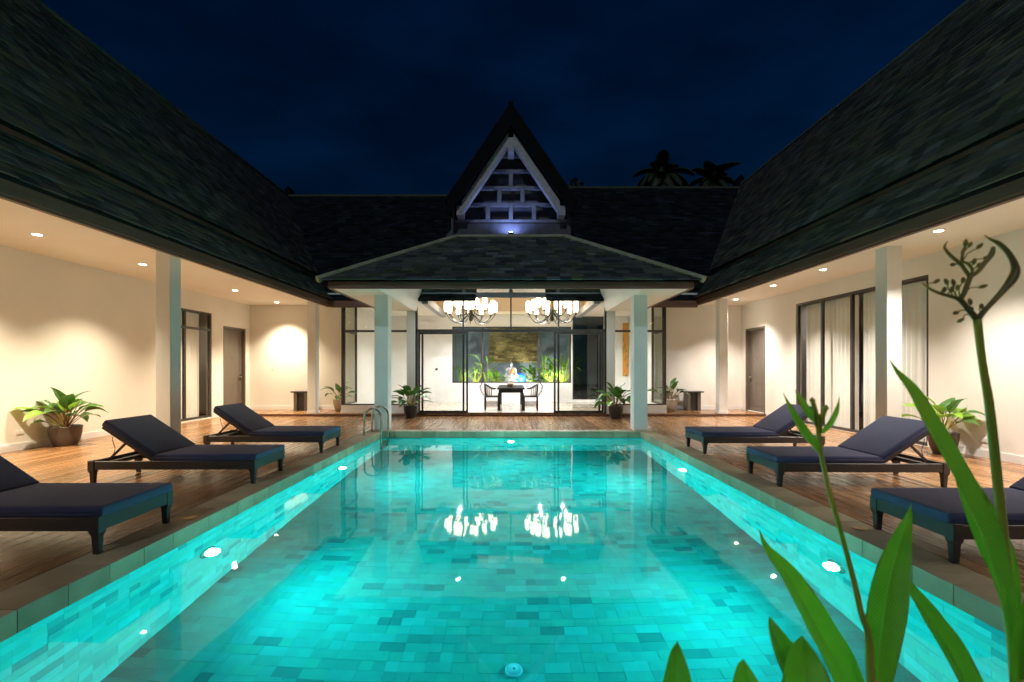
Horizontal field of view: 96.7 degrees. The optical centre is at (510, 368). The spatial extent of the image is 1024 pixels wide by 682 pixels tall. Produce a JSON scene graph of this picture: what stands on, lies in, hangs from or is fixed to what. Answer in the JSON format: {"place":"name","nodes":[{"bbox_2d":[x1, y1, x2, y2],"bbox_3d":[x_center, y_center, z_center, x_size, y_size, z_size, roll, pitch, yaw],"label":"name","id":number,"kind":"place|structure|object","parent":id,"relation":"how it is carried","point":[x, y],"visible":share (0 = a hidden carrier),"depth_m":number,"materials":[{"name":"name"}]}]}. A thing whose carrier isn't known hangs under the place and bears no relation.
{"place":"outdoors","nodes":[
{"label":"outdoors","id":0,"kind":"place"},
{"bbox_2d":[183,516,197,519],"bbox_3d":[-2.950,1.376,4.190,0.110,0.006,0.110,0,0,0],"label":"junction cover","id":1,"kind":"object","parent":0,"point":[189,517],"visible":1,"depth_m":4.18,"materials":[{"name":"gold metal"}]},
{"bbox_2d":[0,416,400,591],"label":"deck","id":2,"kind":"structure","parent":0,"point":[26,555],"depth_m":5.80,"materials":[{"name":"brown wood"}]},
{"bbox_2d":[10,387,106,446],"bbox_3d":[-8.022,0.851,8.144,1.233,1.055,1.122,0,0,-43],"label":"potted plant","id":3,"kind":"object","parent":2,"relation":"on","point":[66,433],"visible":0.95,"depth_m":8.04,"materials":[{"name":"green plant"}]},
{"bbox_2d":[0,456,172,554],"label":"sun lounger","id":4,"kind":"object","parent":2,"relation":"on","point":[28,502],"visible":1,"depth_m":3.56,"materials":[{"name":"black fabric"}]},
{"bbox_2d":[87,414,284,483],"bbox_3d":[-4.024,0.998,5.763,1.972,0.762,0.746,0,0,-1],"label":"sun lounger","id":5,"kind":"object","parent":2,"relation":"on","point":[158,444],"visible":0.99,"depth_m":5.46,"materials":[{"name":"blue fabric"}]},
{"bbox_2d":[203,403,340,452],"bbox_3d":[-4.014,0.998,7.757,1.972,0.762,0.746,0,0,1],"label":"sun lounger","id":6,"kind":"object","parent":2,"relation":"on","point":[249,424],"visible":0.98,"depth_m":7.43,"materials":[{"name":"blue fabric"}]},
{"bbox_2d":[41,0,965,193],"label":"sky","id":7,"kind":"structure","parent":0,"point":[317,96],"materials":[{"name":"blue"}]},
{"bbox_2d":[253,410,765,416],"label":"platform","id":8,"kind":"structure","parent":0,"point":[338,413],"depth_m":13.06,"materials":[{"name":"brown wood"}]},
{"bbox_2d":[290,391,306,410],"bbox_3d":[-6.460,1.009,14.120,0.580,0.600,0.400,0,0,0],"label":"side table","id":9,"kind":"object","parent":8,"relation":"on","point":[300,400],"visible":0.64,"depth_m":13.96,"materials":[{"name":"black wood"}]},
{"bbox_2d":[321,382,357,410],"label":"potted plant","id":10,"kind":"object","parent":8,"relation":"on","point":[337,403],"visible":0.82,"depth_m":13.90,"materials":[{"name":"green plant"}]},
{"bbox_2d":[393,402,629,411],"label":"hall floor","id":11,"kind":"structure","parent":8,"relation":"on","point":[510,406],"depth_m":15.48,"materials":[{"name":"tile"}]},
{"bbox_2d":[479,383,498,410],"bbox_3d":[-0.679,0.880,14.280,0.604,0.846,0.606,0,0,0],"label":"armchair","id":12,"kind":"object","parent":11,"relation":"on","point":[490,403],"visible":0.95,"depth_m":14.12,"materials":[{"name":"black wood"}]},
{"bbox_2d":[497,385,524,409],"bbox_3d":[0.000,0.957,15.250,0.860,0.693,2.500,0,0,0],"label":"dining table","id":13,"kind":"object","parent":11,"relation":"on","point":[513,389],"visible":0.97,"depth_m":14.05,"materials":[{"name":"black wood"}]},
{"bbox_2d":[524,383,542,410],"bbox_3d":[0.699,0.880,14.280,0.604,0.846,0.606,0,0,0],"label":"armchair","id":14,"kind":"object","parent":11,"relation":"on","point":[535,394],"visible":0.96,"depth_m":14.07,"materials":[{"name":"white wood"}]},
{"bbox_2d":[287,100,739,430],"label":"villa hall","id":15,"kind":"structure","parent":8,"relation":"on","point":[396,271],"depth_m":13.18,"materials":[{"name":"white paint"}]},
{"bbox_2d":[343,308,356,403],"bbox_3d":[-4.915,-0.470,13.925,0.070,3.100,1.050,0,0,0],"label":"bay window","id":16,"kind":"structure","parent":15,"relation":"in","point":[344,309],"depth_m":13.43,"materials":[{"name":"brown metal"}]},
{"bbox_2d":[341,308,406,404],"bbox_3d":[-3.983,-0.470,13.360,1.973,3.100,0.060,0,0,0],"label":"bay window","id":17,"kind":"structure","parent":15,"relation":"in","point":[342,330],"depth_m":13.33,"materials":[{"name":"brown metal"}]},
{"bbox_2d":[421,332,467,412],"bbox_3d":[-1.907,0.120,13.108,1.345,2.320,0.077,0,0,0],"label":"sliding door","id":18,"kind":"structure","parent":15,"relation":"in","point":[422,333],"depth_m":13.11,"materials":[{"name":"brown metal"}]},
{"bbox_2d":[444,298,496,323],"bbox_3d":[-1.320,-2.304,15.000,1.742,1.630,1.739,0,0,0],"label":"chandelier","id":19,"kind":"object","parent":15,"relation":"hanging from","point":[482,308],"visible":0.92,"depth_m":14.82,"materials":[{"name":"white glass"}]},
{"bbox_2d":[452,327,570,382],"bbox_3d":[0.030,-0.520,17.665,4.600,2.180,0.070,0,0,0],"label":"back window","id":20,"kind":"structure","parent":15,"relation":"in","point":[452,327],"depth_m":17.63,"materials":[{"name":"brown metal"}]},
{"bbox_2d":[526,298,577,323],"bbox_3d":[1.360,-2.304,15.000,1.742,1.630,1.739,0,0,0],"label":"chandelier","id":21,"kind":"object","parent":15,"relation":"hanging from","point":[534,305],"visible":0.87,"depth_m":14.80,"materials":[{"name":"white glass"}]},
{"bbox_2d":[554,332,599,412],"bbox_3d":[1.908,0.120,13.108,1.345,2.320,0.077,0,0,0],"label":"sliding door","id":22,"kind":"structure","parent":15,"relation":"in","point":[555,333],"depth_m":13.11,"materials":[{"name":"brown metal"}]},
{"bbox_2d":[572,317,603,398],"bbox_3d":[3.000,-0.345,17.660,1.240,3.310,0.060,0,0,0],"label":"garden door","id":23,"kind":"structure","parent":15,"relation":"in","point":[572,317],"depth_m":17.63,"materials":[{"name":"brown metal"}]},
{"bbox_2d":[623,323,627,375],"bbox_3d":[4.420,-0.725,17.576,0.200,2.050,0.041,0,0,0],"label":"painting","id":24,"kind":"object","parent":15,"relation":"attached to","point":[625,352],"visible":1,"depth_m":17.55,"materials":[{"name":"gold paint"}]},
{"bbox_2d":[615,308,665,404],"bbox_3d":[3.774,-0.470,13.360,1.553,3.100,0.060,0,0,0],"label":"bay window","id":25,"kind":"structure","parent":15,"relation":"in","point":[664,330],"depth_m":13.34,"materials":[{"name":"brown metal"}]},
{"bbox_2d":[651,308,663,403],"bbox_3d":[4.495,-0.470,13.925,0.070,3.100,1.050,0,0,0],"label":"bay window","id":26,"kind":"structure","parent":15,"relation":"in","point":[652,309],"depth_m":14.41,"materials":[{"name":"brown metal"}]},
{"bbox_2d":[648,378,690,410],"bbox_3d":[4.836,0.801,14.024,1.241,1.017,1.189,0,0,0],"label":"potted plant","id":27,"kind":"object","parent":8,"relation":"on","point":[671,402],"visible":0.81,"depth_m":13.92,"materials":[{"name":"green plant"}]},
{"bbox_2d":[683,391,703,410],"bbox_3d":[5.620,1.009,14.120,0.580,0.600,0.400,0,0,0],"label":"side table","id":28,"kind":"object","parent":8,"relation":"on","point":[693,403],"visible":0.9,"depth_m":14.00,"materials":[{"name":"black wood"}]},
{"bbox_2d":[373,416,650,429],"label":"deck","id":29,"kind":"structure","parent":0,"point":[509,423],"depth_m":11.36,"materials":[{"name":"brown wood"}]},
{"bbox_2d":[391,385,434,417],"bbox_3d":[-2.816,0.916,12.546,1.184,0.926,1.434,0,0,39],"label":"potted plant","id":30,"kind":"object","parent":29,"relation":"on","point":[410,410],"visible":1,"depth_m":12.50,"materials":[{"name":"green plant"}]},
{"bbox_2d":[594,381,629,418],"bbox_3d":[2.858,0.867,12.446,1.315,1.024,1.226,0,0,-42],"label":"potted plant","id":31,"kind":"object","parent":29,"relation":"on","point":[615,411],"visible":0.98,"depth_m":12.30,"materials":[{"name":"green plant"}]},
{"bbox_2d":[663,641,691,681],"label":"leaf","id":32,"kind":"object","parent":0,"point":[677,670],"visible":1,"depth_m":0.94,"materials":[{"name":"green plant"}]},
{"bbox_2d":[732,659,758,681],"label":"leaf","id":33,"kind":"object","parent":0,"point":[743,672],"visible":1,"depth_m":0.87,"materials":[{"name":"green plant"}]},
{"bbox_2d":[768,616,792,673],"bbox_3d":[0.575,0.978,0.947,0.111,0.846,0.097,0,0,-45],"label":"leaf","id":34,"kind":"object","parent":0,"point":[781,642],"visible":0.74,"depth_m":0.98,"materials":[{"name":"green plant"}]},
{"bbox_2d":[781,635,830,681],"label":"leaf","id":35,"kind":"object","parent":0,"point":[803,663],"visible":1,"depth_m":0.87,"materials":[{"name":"green plant"}]},
{"bbox_2d":[621,416,1023,592],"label":"deck","id":36,"kind":"structure","parent":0,"point":[851,492],"depth_m":5.69,"materials":[{"name":"brown wood"}]},
{"bbox_2d":[685,403,824,453],"bbox_3d":[4.054,0.998,7.668,1.972,0.762,0.746,0,0,-1],"label":"sun lounger","id":37,"kind":"object","parent":36,"relation":"on","point":[776,425],"visible":0.82,"depth_m":7.36,"materials":[{"name":"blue fabric"}]},
{"bbox_2d":[746,416,949,487],"bbox_3d":[4.074,0.998,5.623,1.972,0.762,0.746,0,0,1],"label":"sun lounger","id":38,"kind":"object","parent":36,"relation":"on","point":[877,445],"visible":0.95,"depth_m":5.33,"materials":[{"name":"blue fabric"}]},
{"bbox_2d":[902,396,984,453],"bbox_3d":[6.991,0.914,7.314,1.019,0.930,1.119,0,0,0],"label":"potted plant","id":39,"kind":"object","parent":36,"relation":"on","point":[950,405],"visible":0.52,"depth_m":7.26,"materials":[{"name":"green plant"}]},
{"bbox_2d":[870,477,1023,563],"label":"sun lounger","id":40,"kind":"object","parent":36,"relation":"on","point":[940,511],"visible":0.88,"depth_m":3.47,"materials":[{"name":"blue fabric"}]},
{"bbox_2d":[783,389,875,681],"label":"bract stem","id":41,"kind":"object","parent":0,"point":[814,416],"visible":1,"depth_m":0.97,"materials":[{"name":"green plant"}]},
{"label":"ground","id":42,"kind":"structure","parent":0,"visible":0},
{"bbox_2d":[0,0,354,452],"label":"villa wing","id":43,"kind":"structure","parent":42,"relation":"on","point":[113,171],"depth_m":8.53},
{"bbox_2d":[16,430,23,434],"bbox_3d":[-8.284,1.080,7.680,0.013,0.074,0.120,0,0,0],"label":"wall socket","id":44,"kind":"object","parent":43,"relation":"attached to","point":[18,432],"depth_m":7.67,"materials":[{"name":"white plastic"}]},
{"bbox_2d":[29,233,44,235],"bbox_3d":[-7.080,-1.996,6.800,0.160,0.008,0.160,0,0,0],"label":"downlight","id":45,"kind":"object","parent":43,"relation":"attached to","point":[36,234],"visible":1,"depth_m":6.78,"materials":[{"name":"white paint"}]},
{"bbox_2d":[181,311,198,418],"bbox_3d":[-8.530,-0.075,11.600,0.029,2.810,1.700,0,0,0],"label":"curtain","id":46,"kind":"object","parent":43,"relation":"hanging from","point":[192,371],"visible":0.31,"depth_m":12.17,"materials":[{"name":"beige fabric"}]},
{"bbox_2d":[181,308,210,421],"bbox_3d":[-8.345,-0.085,11.645,0.070,2.870,1.950,0,0,0],"label":"window","id":47,"kind":"structure","parent":43,"relation":"in","point":[183,326],"depth_m":11.92,"materials":[{"name":"brown metal"}]},
{"bbox_2d":[225,328,241,404],"bbox_3d":[-8.367,0.067,13.660,0.105,2.470,0.976,0,0,0],"label":"door","id":48,"kind":"structure","parent":43,"relation":"in","point":[233,338],"depth_m":13.74,"materials":[{"name":"wood"}]},
{"bbox_2d":[454,318,602,383],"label":"garden wall","id":49,"kind":"structure","parent":42,"relation":"on","point":[517,349],"depth_m":20.00,"materials":[{"name":"stone"}]},
{"bbox_2d":[567,177,583,185],"bbox_3d":[4.839,-6.799,36.125,2.984,16.497,3.070,0,0,0],"label":"tree","id":50,"kind":"object","parent":42,"relation":"on","point":[575,180],"visible":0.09,"depth_m":35.69,"materials":[{"name":"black plant"}]},
{"bbox_2d":[573,384,600,398],"bbox_3d":[1.000,1.030,18.900,7.200,0.700,2.100,0,0,0],"label":"planter bed","id":51,"kind":"object","parent":42,"relation":"on","point":[585,391],"depth_m":17.85,"materials":[{"name":"soil"}]},
{"bbox_2d":[454,366,475,381],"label":"garden plant","id":52,"kind":"object","parent":51,"relation":"on","point":[460,373],"visible":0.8,"depth_m":18.48,"materials":[{"name":"green plant"}]},
{"bbox_2d":[468,364,485,381],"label":"garden plant","id":53,"kind":"object","parent":51,"relation":"on","point":[475,376],"visible":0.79,"depth_m":18.69,"materials":[{"name":"green plant"}]},
{"bbox_2d":[469,354,503,381],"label":"garden plant","id":54,"kind":"object","parent":51,"relation":"on","point":[489,370],"visible":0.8,"depth_m":18.50,"materials":[{"name":"green plant"}]},
{"bbox_2d":[486,369,506,381],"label":"garden plant","id":55,"kind":"object","parent":51,"relation":"on","point":[496,377],"visible":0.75,"depth_m":18.28,"materials":[{"name":"green plant"}]},
{"bbox_2d":[503,361,518,381],"bbox_3d":[0.000,0.150,18.493,0.678,1.060,0.462,0,0,0],"label":"buddha statue","id":56,"kind":"object","parent":51,"relation":"on","point":[511,375],"visible":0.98,"depth_m":18.37,"materials":[{"name":"stone"}]},
{"bbox_2d":[516,373,524,381],"bbox_3d":[0.360,0.435,18.550,0.460,0.490,0.460,0,0,0],"label":"globe lamp","id":57,"kind":"object","parent":51,"relation":"on","point":[521,378],"visible":0.64,"depth_m":18.37,"materials":[{"name":"blue glass"}]},
{"bbox_2d":[519,364,549,381],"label":"garden plant","id":58,"kind":"object","parent":51,"relation":"on","point":[532,372],"visible":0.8,"depth_m":18.31,"materials":[{"name":"green plant"}]},
{"bbox_2d":[526,352,561,381],"bbox_3d":[1.246,0.025,18.407,1.924,1.318,1.351,0,0,38],"label":"garden plant","id":59,"kind":"object","parent":51,"relation":"on","point":[542,365],"visible":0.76,"depth_m":18.34,"materials":[{"name":"green plant"}]},
{"bbox_2d":[536,363,576,381],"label":"garden plant","id":60,"kind":"object","parent":51,"relation":"on","point":[552,377],"visible":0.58,"depth_m":18.45,"materials":[{"name":"green plant"}]},
{"bbox_2d":[542,347,586,381],"bbox_3d":[2.174,-0.148,18.290,2.036,1.664,2.081,0,0,0],"label":"garden plant","id":61,"kind":"object","parent":51,"relation":"on","point":[564,367],"visible":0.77,"depth_m":18.36,"materials":[{"name":"green plant"}]},
{"bbox_2d":[573,364,587,384],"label":"garden plant","id":62,"kind":"object","parent":51,"relation":"on","point":[578,377],"visible":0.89,"depth_m":18.25,"materials":[{"name":"green plant"}]},
{"bbox_2d":[632,150,695,185],"bbox_3d":[12.590,-8.126,38.277,4.450,19.132,4.544,0,0,-18],"label":"palm tree","id":63,"kind":"object","parent":42,"relation":"on","point":[662,171],"visible":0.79,"depth_m":37.11,"materials":[{"name":"green plant"}]},
{"bbox_2d":[689,160,740,185],"bbox_3d":[17.622,-8.226,40.112,3.926,19.333,3.927,0,0,0],"label":"palm tree","id":64,"kind":"object","parent":42,"relation":"on","point":[711,173],"visible":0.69,"depth_m":39.48,"materials":[{"name":"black plant"}]},
{"bbox_2d":[654,0,1023,464],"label":"villa wing","id":65,"kind":"structure","parent":42,"relation":"on","point":[872,182],"depth_m":7.94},
{"bbox_2d":[749,328,763,412],"bbox_3d":[7.408,0.067,13.660,0.105,2.470,0.976,0,0,0],"label":"door","id":66,"kind":"structure","parent":65,"relation":"in","point":[756,337],"depth_m":13.74,"materials":[{"name":"wood"}]},
{"bbox_2d":[806,295,858,429],"bbox_3d":[7.570,-0.125,10.780,0.029,2.950,1.760,0,0,0],"label":"curtain","id":67,"kind":"object","parent":65,"relation":"hanging from","point":[837,348],"visible":0.69,"depth_m":10.64,"materials":[{"name":"beige fabric"}]},
{"bbox_2d":[796,275,927,445],"bbox_3d":[7.385,-0.135,9.855,0.070,3.030,3.730,0,0,0],"label":"window","id":68,"kind":"structure","parent":65,"relation":"in","point":[852,294],"depth_m":9.86,"materials":[{"name":"brown metal"}]},
{"bbox_2d":[863,281,925,441],"bbox_3d":[7.570,-0.125,8.915,0.029,2.950,1.730,0,0,0],"label":"curtain","id":69,"kind":"object","parent":65,"relation":"hanging from","point":[914,332],"visible":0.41,"depth_m":8.70,"materials":[{"name":"beige fabric"}]},
{"bbox_2d":[931,229,945,232],"bbox_3d":[6.220,-1.996,6.620,0.160,0.008,0.160,0,0,0],"label":"downlight","id":70,"kind":"object","parent":65,"relation":"attached to","point":[939,230],"visible":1,"depth_m":6.62,"materials":[{"name":"white paint"}]},
{"bbox_2d":[980,437,987,442],"bbox_3d":[7.324,1.110,7.050,0.013,0.074,0.120,0,0,0],"label":"wall socket","id":71,"kind":"object","parent":65,"relation":"attached to","point":[983,439],"depth_m":7.05,"materials":[{"name":"white plastic"}]},
{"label":"pool","id":72,"kind":"structure","parent":0,"visible":0},
{"bbox_2d":[0,438,1008,681],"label":"water","id":73,"kind":"structure","parent":72,"relation":"in","point":[511,560],"depth_m":3.17,"materials":[{"name":"teal liquid"}]},
{"bbox_2d":[0,430,1023,642],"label":"pool coping","id":74,"kind":"object","parent":72,"relation":"on","point":[30,602],"visible":0.93,"depth_m":3.81,"materials":[{"name":"concrete"}]},
{"bbox_2d":[362,406,388,442],"bbox_3d":[-2.855,1.547,9.635,0.430,1.466,0.630,0,0,0],"label":"pool ladder","id":75,"kind":"object","parent":74,"relation":"attached to","point":[373,410],"visible":0.65,"depth_m":9.36,"materials":[{"name":"metal"}]},
{"bbox_2d":[759,529,864,681],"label":"leafy plant","id":76,"kind":"object","parent":74,"relation":"on","point":[837,654],"visible":1,"depth_m":1.05,"materials":[{"name":"green plant"}]},
{"bbox_2d":[851,526,866,530],"bbox_3d":[3.000,1.376,3.920,0.110,0.006,0.110,0,0,0],"label":"junction cover","id":77,"kind":"object","parent":74,"relation":"on","point":[859,528],"visible":1,"depth_m":3.90,"materials":[{"name":"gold metal"}]},
{"bbox_2d":[865,504,912,681],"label":"leafy plant","id":78,"kind":"object","parent":74,"relation":"on","point":[887,607],"visible":0.94,"depth_m":1.03,"materials":[{"name":"green plant"}]},
{"bbox_2d":[910,582,983,681],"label":"leafy plant","id":79,"kind":"object","parent":74,"relation":"on","point":[955,651],"visible":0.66,"depth_m":1.05,"materials":[{"name":"green plant"}]},
{"bbox_2d":[889,359,1023,681],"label":"tall plant","id":80,"kind":"object","parent":74,"relation":"on","point":[985,526],"visible":0.99,"depth_m":1.05,"materials":[{"name":"green plant"}]},
{"bbox_2d":[922,235,1020,681],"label":"seed stem","id":81,"kind":"object","parent":80,"relation":"attached to","point":[993,440],"visible":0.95,"depth_m":1.05,"materials":[{"name":"green plant"}]}
]}

